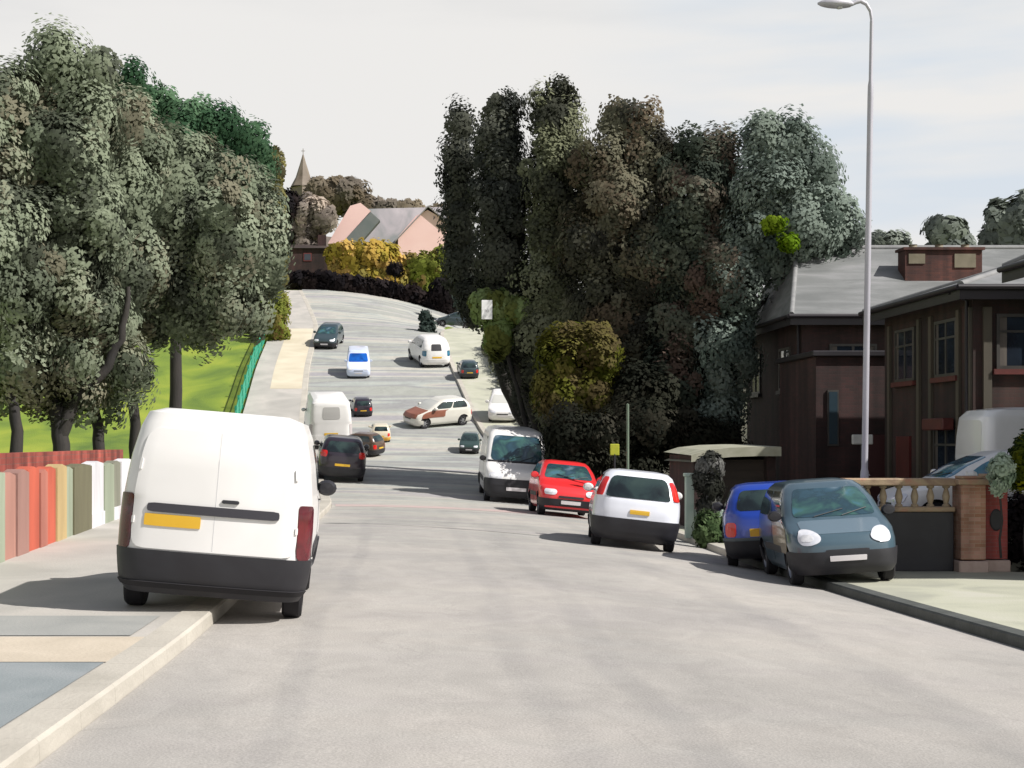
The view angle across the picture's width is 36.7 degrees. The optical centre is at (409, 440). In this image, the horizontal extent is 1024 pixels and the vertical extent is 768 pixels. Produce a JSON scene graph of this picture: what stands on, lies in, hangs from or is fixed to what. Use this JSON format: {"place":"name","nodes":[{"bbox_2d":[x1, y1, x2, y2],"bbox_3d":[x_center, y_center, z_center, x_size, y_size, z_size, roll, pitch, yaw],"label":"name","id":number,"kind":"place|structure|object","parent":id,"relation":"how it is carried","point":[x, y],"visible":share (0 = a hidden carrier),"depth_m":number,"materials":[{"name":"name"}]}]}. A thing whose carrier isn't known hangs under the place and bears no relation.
{"place":"outdoors","nodes":[
{"label":"outdoors","id":0,"kind":"place"},
{"bbox_2d":[0,616,158,634],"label":"driveway","id":1,"kind":"structure","parent":0,"point":[70,625],"depth_m":12.96,"materials":[{"name":"white concrete"}]},
{"bbox_2d":[0,290,320,728],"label":"pavement","id":2,"kind":"structure","parent":0,"point":[75,575],"depth_m":18.04,"materials":[{"name":"grey concrete"}]},
{"bbox_2d":[0,662,103,726],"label":"driveway","id":3,"kind":"structure","parent":2,"relation":"on","point":[25,686],"depth_m":9.93,"materials":[{"name":"grey concrete"}]},
{"bbox_2d":[0,449,122,471],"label":"brick wall","id":4,"kind":"structure","parent":2,"relation":"on","point":[18,459],"depth_m":28.10,"materials":[{"name":"red brick"}]},
{"bbox_2d":[0,459,130,562],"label":"fence","id":5,"kind":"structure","parent":2,"relation":"on","point":[43,506],"depth_m":23.96,"materials":[{"name":"multicoloured wood"}]},
{"bbox_2d":[0,637,143,661],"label":"driveway","id":6,"kind":"structure","parent":2,"relation":"on","point":[59,649],"depth_m":11.52,"materials":[{"name":"beige concrete"}]},
{"bbox_2d":[270,329,312,388],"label":"sidewalk","id":7,"kind":"structure","parent":2,"relation":"on","point":[288,372],"depth_m":84.56,"materials":[{"name":"beige concrete"}]},
{"bbox_2d":[0,301,451,458],"bbox_3d":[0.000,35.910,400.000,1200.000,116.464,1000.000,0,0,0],"label":"ground","id":8,"kind":"structure","parent":0,"point":[216,383],"depth_m":76.20,"materials":[{"name":"green plant"}]},
{"bbox_2d":[0,48,61,452],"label":"broadleaf tree","id":9,"kind":"object","parent":8,"relation":"on","point":[25,224],"visible":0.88,"depth_m":37.34,"materials":[{"name":"green plant"}]},
{"bbox_2d":[3,13,157,450],"bbox_3d":[-8.939,-4.496,39.081,4.109,12.695,3.675,0,0,21],"label":"broadleaf tree","id":10,"kind":"object","parent":8,"relation":"on","point":[72,129],"visible":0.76,"depth_m":38.30,"materials":[{"name":"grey plant"}]},
{"bbox_2d":[91,80,185,449],"bbox_3d":[-7.487,-3.901,40.967,3.308,11.519,2.935,0,0,-29],"label":"broadleaf tree","id":11,"kind":"object","parent":8,"relation":"on","point":[139,177],"visible":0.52,"depth_m":40.38,"materials":[{"name":"green plant"}]},
{"bbox_2d":[0,290,331,767],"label":"kerb","id":12,"kind":"structure","parent":8,"relation":"on","point":[37,735],"depth_m":9.97,"materials":[{"name":"concrete"}]},
{"bbox_2d":[110,54,281,408],"bbox_3d":[-7.804,-5.729,52.064,6.951,14.788,4.437,0,0,0],"label":"broadleaf tree","id":13,"kind":"object","parent":8,"relation":"on","point":[222,122],"visible":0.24,"depth_m":51.44,"materials":[{"name":"green plant"}]},
{"bbox_2d":[126,113,295,458],"bbox_3d":[-5.727,-3.653,42.718,5.130,11.033,3.637,0,0,0],"label":"broadleaf tree","id":14,"kind":"object","parent":8,"relation":"on","point":[223,231],"visible":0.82,"depth_m":42.09,"materials":[{"name":"green plant"}]},
{"bbox_2d":[235,334,264,412],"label":"fence","id":15,"kind":"object","parent":8,"relation":"on","point":[254,357],"visible":0.58,"depth_m":78.15,"materials":[{"name":"paint"}]},
{"bbox_2d":[263,291,291,343],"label":"bush","id":16,"kind":"object","parent":8,"relation":"on","point":[282,330],"visible":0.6,"depth_m":91.43,"materials":[{"name":"green plant"}]},
{"bbox_2d":[269,145,289,314],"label":"slim tree","id":17,"kind":"object","parent":8,"relation":"on","point":[281,176],"visible":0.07,"depth_m":94.75,"materials":[{"name":"green plant"}]},
{"bbox_2d":[283,187,301,244],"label":"round tree","id":18,"kind":"object","parent":8,"relation":"on","point":[293,198],"visible":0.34,"depth_m":132.37,"materials":[{"name":"brown plant"}]},
{"bbox_2d":[288,235,328,272],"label":"house","id":19,"kind":"structure","parent":8,"relation":"on","point":[310,258],"depth_m":131.00,"materials":[{"name":"red brick"}]},
{"bbox_2d":[303,253,311,260],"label":"window","id":20,"kind":"structure","parent":19,"relation":"in","point":[306,256],"depth_m":130.94,"materials":[{"name":"grey"}]},
{"bbox_2d":[290,155,330,245],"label":"church","id":21,"kind":"structure","parent":8,"relation":"on","point":[301,180],"depth_m":175.36,"materials":[{"name":"brown stone"}]},
{"bbox_2d":[291,191,338,244],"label":"round tree","id":22,"kind":"object","parent":8,"relation":"on","point":[315,217],"visible":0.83,"depth_m":132.84,"materials":[{"name":"grey plant"}]},
{"bbox_2d":[322,237,408,285],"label":"bush","id":23,"kind":"object","parent":8,"relation":"on","point":[373,258],"visible":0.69,"depth_m":124.70,"materials":[{"name":"yellow plant"}]},
{"bbox_2d":[285,269,455,314],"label":"hedge","id":24,"kind":"object","parent":8,"relation":"on","point":[413,293],"visible":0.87,"depth_m":119.50,"materials":[{"name":"brown plant"}]},
{"bbox_2d":[299,175,451,230],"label":"wooded ridge","id":25,"kind":"structure","parent":8,"relation":"on","point":[341,194],"depth_m":166.11,"materials":[{"name":"plant"}]},
{"bbox_2d":[328,203,446,255],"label":"house","id":26,"kind":"structure","parent":8,"relation":"on","point":[413,230],"depth_m":136.00,"materials":[{"name":"pink paint"}]},
{"bbox_2d":[385,260,404,280],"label":"bush","id":27,"kind":"object","parent":8,"relation":"on","point":[394,269],"visible":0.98,"depth_m":122.23,"materials":[{"name":"brown plant"}]},
{"bbox_2d":[400,243,446,291],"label":"bush","id":28,"kind":"object","parent":8,"relation":"on","point":[422,269],"visible":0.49,"depth_m":125.43,"materials":[{"name":"green plant"}]},
{"bbox_2d":[418,309,437,332],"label":"bush","id":29,"kind":"object","parent":8,"relation":"on","point":[427,323],"visible":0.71,"depth_m":97.63,"materials":[{"name":"green plant"}]},
{"bbox_2d":[428,277,457,312],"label":"bush","id":30,"kind":"object","parent":8,"relation":"on","point":[439,291],"visible":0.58,"depth_m":117.98,"materials":[{"name":"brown plant"}]},
{"bbox_2d":[449,278,463,327],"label":"bush","id":31,"kind":"object","parent":8,"relation":"on","point":[455,300],"visible":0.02,"depth_m":112.24,"materials":[{"name":"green plant"}]},
{"bbox_2d":[431,92,530,426],"bbox_3d":[2.945,-5.534,55.979,4.363,14.254,2.162,0,0,0],"label":"conifer tree","id":32,"kind":"object","parent":8,"relation":"on","point":[459,170],"visible":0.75,"depth_m":55.49,"materials":[{"name":"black plant"}]},
{"bbox_2d":[481,338,510,384],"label":"hedge","id":33,"kind":"object","parent":8,"relation":"on","point":[490,362],"visible":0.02,"depth_m":83.89,"materials":[{"name":"green plant"}]},
{"bbox_2d":[466,287,530,426],"bbox_3d":[3.431,-1.706,52.978,2.968,7.190,1.694,0,0,0],"label":"bush","id":34,"kind":"object","parent":8,"relation":"on","point":[498,336],"visible":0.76,"depth_m":52.52,"materials":[{"name":"green plant"}]},
{"bbox_2d":[482,300,491,318],"bbox_3d":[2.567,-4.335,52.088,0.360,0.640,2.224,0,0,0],"label":"notice","id":35,"kind":"object","parent":34,"relation":"attached to","point":[486,309],"visible":1,"depth_m":50.98,"materials":[{"name":"white"}]},
{"bbox_2d":[465,85,549,459],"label":"conifer tree","id":36,"kind":"object","parent":8,"relation":"on","point":[495,188],"visible":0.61,"depth_m":53.20,"materials":[{"name":"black plant"}]},
{"bbox_2d":[505,71,596,434],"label":"broadleaf tree","id":37,"kind":"object","parent":8,"relation":"on","point":[554,114],"visible":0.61,"depth_m":52.15,"materials":[{"name":"green plant"}]},
{"bbox_2d":[528,319,625,424],"bbox_3d":[5.417,-0.829,49.017,3.266,6.029,2.394,0,0,0],"label":"bush","id":38,"kind":"object","parent":8,"relation":"on","point":[579,361],"visible":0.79,"depth_m":48.31,"materials":[{"name":"green plant"}]},
{"bbox_2d":[440,328,725,555],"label":"kerb","id":39,"kind":"structure","parent":8,"relation":"on","point":[718,548],"depth_m":69.19,"materials":[{"name":"concrete"}]},
{"bbox_2d":[549,94,687,384],"bbox_3d":[7.037,-4.728,50.734,4.740,13.576,3.762,0,0,0],"label":"broadleaf tree","id":40,"kind":"object","parent":8,"relation":"on","point":[612,209],"visible":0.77,"depth_m":49.98,"materials":[{"name":"green plant"}]},
{"bbox_2d":[537,358,752,479],"bbox_3d":[7.342,-0.241,47.665,6.738,4.710,3.570,0,0,0],"label":"bush","id":41,"kind":"object","parent":8,"relation":"on","point":[660,422],"visible":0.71,"depth_m":46.90,"materials":[{"name":"green plant"}]},
{"bbox_2d":[627,120,768,409],"bbox_3d":[9.871,-4.125,49.546,5.572,12.509,3.436,0,0,23],"label":"broadleaf tree","id":42,"kind":"object","parent":8,"relation":"on","point":[696,177],"visible":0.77,"depth_m":48.91,"materials":[{"name":"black plant"}]},
{"bbox_2d":[683,473,722,537],"bbox_3d":[6.435,1.429,33.600,0.870,1.420,0.240,0,0,0],"label":"gate post","id":43,"kind":"object","parent":8,"relation":"on","point":[690,513],"visible":0.62,"depth_m":33.51,"materials":[{"name":"green paint"}]},
{"bbox_2d":[691,508,723,548],"bbox_3d":[6.481,1.897,31.885,1.294,1.024,0.582,0,0,0],"label":"hedge","id":44,"kind":"object","parent":8,"relation":"on","point":[708,530],"visible":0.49,"depth_m":31.74,"materials":[{"name":"green plant"}]},
{"bbox_2d":[688,103,872,443],"bbox_3d":[11.747,-4.259,48.423,5.990,12.921,4.020,0,0,0],"label":"broadleaf tree","id":45,"kind":"object","parent":8,"relation":"on","point":[788,200],"visible":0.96,"depth_m":48.15,"materials":[{"name":"green plant"}]},
{"bbox_2d":[738,558,1023,648],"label":"kerb","id":46,"kind":"structure","parent":8,"relation":"on","point":[1007,635],"depth_m":18.75,"materials":[{"name":"grey concrete"}]},
{"bbox_2d":[747,244,1023,480],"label":"house","id":47,"kind":"structure","parent":8,"relation":"on","point":[816,304],"depth_m":46.95,"materials":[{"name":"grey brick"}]},
{"bbox_2d":[750,354,761,397],"bbox_3d":[11.540,-2.140,51.400,0.120,1.420,1.560,0,0,0],"label":"window","id":48,"kind":"structure","parent":47,"relation":"in","point":[756,386],"depth_m":51.14,"materials":[{"name":"grey glass"}]},
{"bbox_2d":[776,347,790,394],"bbox_3d":[11.540,-2.140,47.400,0.120,1.420,1.560,0,0,0],"label":"window","id":49,"kind":"structure","parent":47,"relation":"in","point":[784,352],"depth_m":47.84,"materials":[{"name":"glass"}]},
{"bbox_2d":[829,344,876,350],"bbox_3d":[13.100,-2.200,45.375,1.400,1.300,0.050,0,0,0],"label":"window","id":50,"kind":"structure","parent":47,"relation":"in","point":[832,347],"depth_m":45.38,"materials":[{"name":"glass"}]},
{"bbox_2d":[858,267,1023,488],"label":"house","id":51,"kind":"structure","parent":8,"relation":"on","point":[954,351],"depth_m":34.97,"materials":[{"name":"brown brick"}]},
{"bbox_2d":[891,327,915,387],"bbox_3d":[12.190,-2.040,37.900,0.120,1.420,1.660,0,0,0],"label":"window","id":52,"kind":"structure","parent":51,"relation":"in","point":[904,339],"depth_m":37.86,"materials":[{"name":"glass"}]},
{"bbox_2d":[896,436,910,477],"bbox_3d":[12.220,0.925,38.000,0.060,2.050,1.000,0,0,0],"label":"door","id":53,"kind":"structure","parent":51,"relation":"in","point":[903,443],"depth_m":37.91,"materials":[{"name":"red wood"}]},
{"bbox_2d":[930,317,956,382],"bbox_3d":[12.190,-2.040,35.000,0.120,1.420,1.660,0,0,0],"label":"window","id":54,"kind":"structure","parent":51,"relation":"in","point":[944,330],"depth_m":34.98,"materials":[{"name":"blue glass"}]},
{"bbox_2d":[933,425,955,468],"bbox_3d":[12.225,0.350,35.000,0.050,1.400,1.600,0,0,0],"label":"window","id":55,"kind":"structure","parent":51,"relation":"in","point":[944,441],"depth_m":35.19,"materials":[{"name":"blue glass"}]},
{"bbox_2d":[992,314,1023,374],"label":"window","id":56,"kind":"structure","parent":51,"relation":"in","point":[1009,327],"depth_m":33.38,"materials":[{"name":"blue glass"}]},
{"bbox_2d":[1006,491,1023,570],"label":"hedge","id":57,"kind":"object","parent":8,"relation":"on","point":[1015,528],"visible":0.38,"depth_m":25.48,"materials":[{"name":"brown plant"}]},
{"bbox_2d":[0,0,1023,294],"label":"sky","id":58,"kind":"structure","parent":0,"point":[358,88],"materials":[{"name":"white"}]},
{"bbox_2d":[34,289,1023,767],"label":"road","id":59,"kind":"structure","parent":0,"point":[410,637],"depth_m":12.50,"materials":[{"name":"grey asphalt"}]},
{"bbox_2d":[117,408,336,617],"bbox_3d":[-1.852,0.687,16.103,2.124,1.897,4.326,5,0,-2],"label":"parked van","id":60,"kind":"object","parent":59,"relation":"on","point":[216,504],"visible":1,"depth_m":14.01,"materials":[{"name":"white paint"}]},
{"bbox_2d":[301,391,351,444],"bbox_3d":[-3.449,-0.976,64.443,2.063,2.068,4.460,-1,9,-7],"label":"parked van","id":61,"kind":"object","parent":59,"relation":"on","point":[325,413],"visible":0.69,"depth_m":62.31,"materials":[{"name":"white paint"}]},
{"bbox_2d":[313,322,343,348],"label":"parked car","id":62,"kind":"object","parent":59,"relation":"on","point":[329,334],"visible":1,"depth_m":89.56,"materials":[{"name":"paint"}]},
{"bbox_2d":[314,434,368,480],"bbox_3d":[-2.433,0.516,54.837,2.012,1.487,3.719,5,5,-4],"label":"parked car","id":63,"kind":"object","parent":59,"relation":"on","point":[339,455],"visible":1,"depth_m":53.14,"materials":[{"name":"black paint"}]},
{"bbox_2d":[344,345,371,376],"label":"moving car","id":64,"kind":"object","parent":59,"relation":"on","point":[358,360],"visible":1,"depth_m":80.61,"materials":[{"name":"white paint"}]},
{"bbox_2d":[349,397,372,415],"bbox_3d":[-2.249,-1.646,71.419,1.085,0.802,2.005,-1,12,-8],"label":"parked car","id":65,"kind":"object","parent":59,"relation":"on","point":[360,405],"visible":1,"depth_m":70.54,"materials":[{"name":"black paint"}]},
{"bbox_2d":[350,432,384,456],"bbox_3d":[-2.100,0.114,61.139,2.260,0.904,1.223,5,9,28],"label":"parked car","id":66,"kind":"object","parent":59,"relation":"on","point":[374,441],"visible":0.52,"depth_m":60.46,"materials":[{"name":"brown paint"}]},
{"bbox_2d":[368,423,390,441],"bbox_3d":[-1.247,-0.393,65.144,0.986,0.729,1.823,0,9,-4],"label":"parked car","id":67,"kind":"object","parent":59,"relation":"on","point":[383,430],"visible":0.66,"depth_m":64.35,"materials":[{"name":"beige paint"}]},
{"bbox_2d":[408,334,449,366],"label":"moving car","id":68,"kind":"object","parent":59,"relation":"on","point":[428,349],"visible":1,"depth_m":83.47,"materials":[{"name":"white paint"}]},
{"bbox_2d":[335,504,526,513],"bbox_3d":[0.537,1.839,41.150,5.126,0.212,1.500,0,0,0],"label":"road patch","id":69,"kind":"object","parent":59,"relation":"on","point":[369,505],"visible":1,"depth_m":41.13,"materials":[{"name":"grey asphalt"}]},
{"bbox_2d":[403,395,471,428],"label":"moving car","id":70,"kind":"object","parent":59,"relation":"on","point":[435,410],"visible":1,"depth_m":68.39,"materials":[{"name":"beige paint"}]},
{"bbox_2d":[458,431,481,453],"bbox_3d":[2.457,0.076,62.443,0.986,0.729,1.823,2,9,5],"label":"parked car","id":71,"kind":"object","parent":59,"relation":"on","point":[470,441],"visible":1,"depth_m":61.92,"materials":[{"name":"green paint"}]},
{"bbox_2d":[478,425,544,500],"bbox_3d":[3.331,0.741,49.743,2.293,2.298,4.955,4,3,0],"label":"parked van","id":72,"kind":"object","parent":59,"relation":"on","point":[510,457],"visible":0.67,"depth_m":48.15,"materials":[{"name":"white paint"}]},
{"bbox_2d":[528,459,599,515],"bbox_3d":[4.229,1.302,42.100,2.012,1.487,3.719,5,0,-1],"label":"parked car","id":73,"kind":"object","parent":59,"relation":"on","point":[557,485],"visible":0.91,"depth_m":40.97,"materials":[{"name":"red paint"}]},
{"bbox_2d":[610,444,618,468],"bbox_3d":[5.380,1.124,40.300,0.240,2.060,0.050,0,0,0],"label":"sign","id":74,"kind":"object","parent":59,"relation":"on","point":[614,449],"visible":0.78,"depth_m":40.28,"materials":[{"name":"yellow plastic"}]},
{"bbox_2d":[626,404,628,468],"bbox_3d":[5.750,0.613,40.500,0.100,3.170,0.100,0,0,0],"label":"signpost","id":75,"kind":"object","parent":59,"relation":"on","point":[627,436],"visible":0.44,"depth_m":40.47,"materials":[{"name":"grey metal"}]},
{"bbox_2d":[583,468,682,551],"bbox_3d":[4.355,1.305,30.002,1.972,1.458,3.653,6,0,6],"label":"parked car","id":76,"kind":"object","parent":59,"relation":"on","point":[634,505],"visible":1,"depth_m":28.32,"materials":[{"name":"white paint"}]},
{"bbox_2d":[712,480,786,565],"bbox_3d":[6.458,1.453,27.718,1.933,1.429,3.584,-4,-2,11],"label":"parked car","id":77,"kind":"object","parent":59,"relation":"on","point":[740,519],"visible":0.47,"depth_m":26.23,"materials":[{"name":"blue paint"}]},
{"bbox_2d":[759,478,896,584],"bbox_3d":[6.508,1.383,24.190,1.912,1.537,3.578,-4,-1,4],"label":"parked car","id":78,"kind":"object","parent":59,"relation":"on","point":[820,526],"visible":1,"depth_m":23.05,"materials":[{"name":"blue paint"}]},
{"bbox_2d":[663,382,746,475],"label":"verge","id":79,"kind":"structure","parent":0,"point":[742,429],"depth_m":67.60,"materials":[{"name":"green plant"}]},
{"bbox_2d":[665,444,780,525],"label":"garage","id":80,"kind":"structure","parent":79,"relation":"on","point":[745,463],"depth_m":36.78,"materials":[{"name":"beige concrete"}]},
{"bbox_2d":[721,460,763,509],"bbox_3d":[7.725,1.338,36.810,1.550,1.750,0.060,0,0,0],"label":"garage door","id":81,"kind":"structure","parent":80,"relation":"in","point":[736,471],"depth_m":36.78,"materials":[{"name":"brown wood"}]},
{"bbox_2d":[775,351,884,503],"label":"outbuilding","id":82,"kind":"structure","parent":79,"relation":"on","point":[821,394],"depth_m":41.20,"materials":[{"name":"red brick"}]},
{"bbox_2d":[827,390,838,445],"bbox_3d":[11.350,-0.600,41.166,0.300,1.500,0.063,0,0,0],"label":"window","id":83,"kind":"structure","parent":82,"relation":"in","point":[832,395],"depth_m":41.13,"materials":[{"name":"blue glass"}]},
{"bbox_2d":[868,435,884,503],"bbox_3d":[12.650,0.925,41.139,0.900,2.150,0.118,0,0,0],"label":"door","id":84,"kind":"structure","parent":82,"relation":"in","point":[876,451],"depth_m":41.15,"materials":[{"name":"red wood"}]},
{"bbox_2d":[852,435,872,456],"bbox_3d":[10.950,0.970,37.150,0.500,2.220,0.100,0,0,0],"label":"wall sign","id":85,"kind":"object","parent":79,"relation":"on","point":[856,439],"visible":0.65,"depth_m":37.10,"materials":[{"name":"grey plastic"}]},
{"bbox_2d":[860,229,912,244],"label":"distant tree","id":86,"kind":"object","parent":79,"relation":"on","point":[881,237],"visible":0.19,"depth_m":91.18,"materials":[{"name":"green plant"}]},
{"bbox_2d":[919,214,976,244],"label":"distant tree","id":87,"kind":"object","parent":79,"relation":"on","point":[946,229],"visible":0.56,"depth_m":88.97,"materials":[{"name":"green plant"}]},
{"bbox_2d":[976,197,1008,244],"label":"distant tree","id":88,"kind":"object","parent":79,"relation":"on","point":[993,212],"visible":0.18,"depth_m":79.50,"materials":[{"name":"green plant"}]},
{"bbox_2d":[996,189,1023,244],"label":"distant tree","id":89,"kind":"object","parent":79,"relation":"on","point":[1010,229],"visible":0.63,"depth_m":75.43,"materials":[{"name":"green plant"}]},
{"bbox_2d":[444,328,1023,629],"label":"pavement","id":90,"kind":"structure","parent":0,"point":[996,597],"depth_m":22.61,"materials":[{"name":"beige concrete"}]},
{"bbox_2d":[436,312,467,327],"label":"parked car","id":91,"kind":"object","parent":90,"relation":"on","point":[449,319],"visible":0.47,"depth_m":107.40,"materials":[{"name":"paint"}]},
{"bbox_2d":[456,359,478,377],"bbox_3d":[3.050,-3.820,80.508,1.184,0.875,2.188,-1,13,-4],"label":"parked car","id":92,"kind":"object","parent":90,"relation":"on","point":[468,368],"visible":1,"depth_m":79.54,"materials":[{"name":"paint"}]},
{"bbox_2d":[485,389,515,420],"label":"parked car","id":93,"kind":"object","parent":90,"relation":"on","point":[498,407],"visible":0.56,"depth_m":69.02,"materials":[{"name":"white paint"}]},
{"bbox_2d":[690,450,725,526],"bbox_3d":[6.455,1.058,33.195,0.772,1.740,0.666,0,0,-15],"label":"bush","id":94,"kind":"object","parent":90,"relation":"on","point":[707,474],"visible":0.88,"depth_m":33.01,"materials":[{"name":"green plant"}]},
{"bbox_2d":[817,0,872,486],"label":"street lamp","id":95,"kind":"object","parent":90,"relation":"on","point":[840,4],"visible":0.82,"depth_m":27.55,"materials":[{"name":"grey metal"}]},
{"bbox_2d":[843,478,955,570],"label":"balustrade wall","id":96,"kind":"structure","parent":90,"relation":"on","point":[924,538],"depth_m":24.78,"materials":[{"name":"beige stone"}]},
{"bbox_2d":[952,476,989,571],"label":"gate pillar","id":97,"kind":"structure","parent":90,"relation":"on","point":[969,498],"depth_m":24.60,"materials":[{"name":"beige brick"}]},
{"bbox_2d":[978,474,1010,571],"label":"gate pillar","id":98,"kind":"structure","parent":90,"relation":"on","point":[997,563],"depth_m":24.81,"materials":[{"name":"red brick"}]},
{"bbox_2d":[985,451,1016,557],"bbox_3d":[9.172,0.994,23.817,0.454,1.668,0.551,0,0,0],"label":"bush","id":99,"kind":"object","parent":90,"relation":"on","point":[1001,475],"visible":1,"depth_m":23.70,"materials":[{"name":"green plant"}]},
{"bbox_2d":[997,254,1023,282],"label":"house","id":100,"kind":"structure","parent":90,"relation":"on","point":[1011,269],"depth_m":30.55,"materials":[{"name":"grey tile"}]},
{"bbox_2d":[1007,428,1023,549],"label":"bush","id":101,"kind":"object","parent":90,"relation":"on","point":[1016,451],"visible":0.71,"depth_m":23.86,"materials":[{"name":"green plant"}]},
{"bbox_2d":[954,537,1023,571],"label":"driveway","id":102,"kind":"structure","parent":0,"point":[1014,568],"depth_m":25.60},
{"bbox_2d":[877,450,1023,520],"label":"parked car","id":103,"kind":"object","parent":102,"relation":"on","point":[975,464],"visible":0.36,"depth_m":26.44,"materials":[{"name":"white paint"}]},
{"bbox_2d":[955,407,1023,459],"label":"parked van","id":104,"kind":"object","parent":102,"relation":"on","point":[988,429],"visible":0.3,"depth_m":31.13,"materials":[{"name":"white paint"}]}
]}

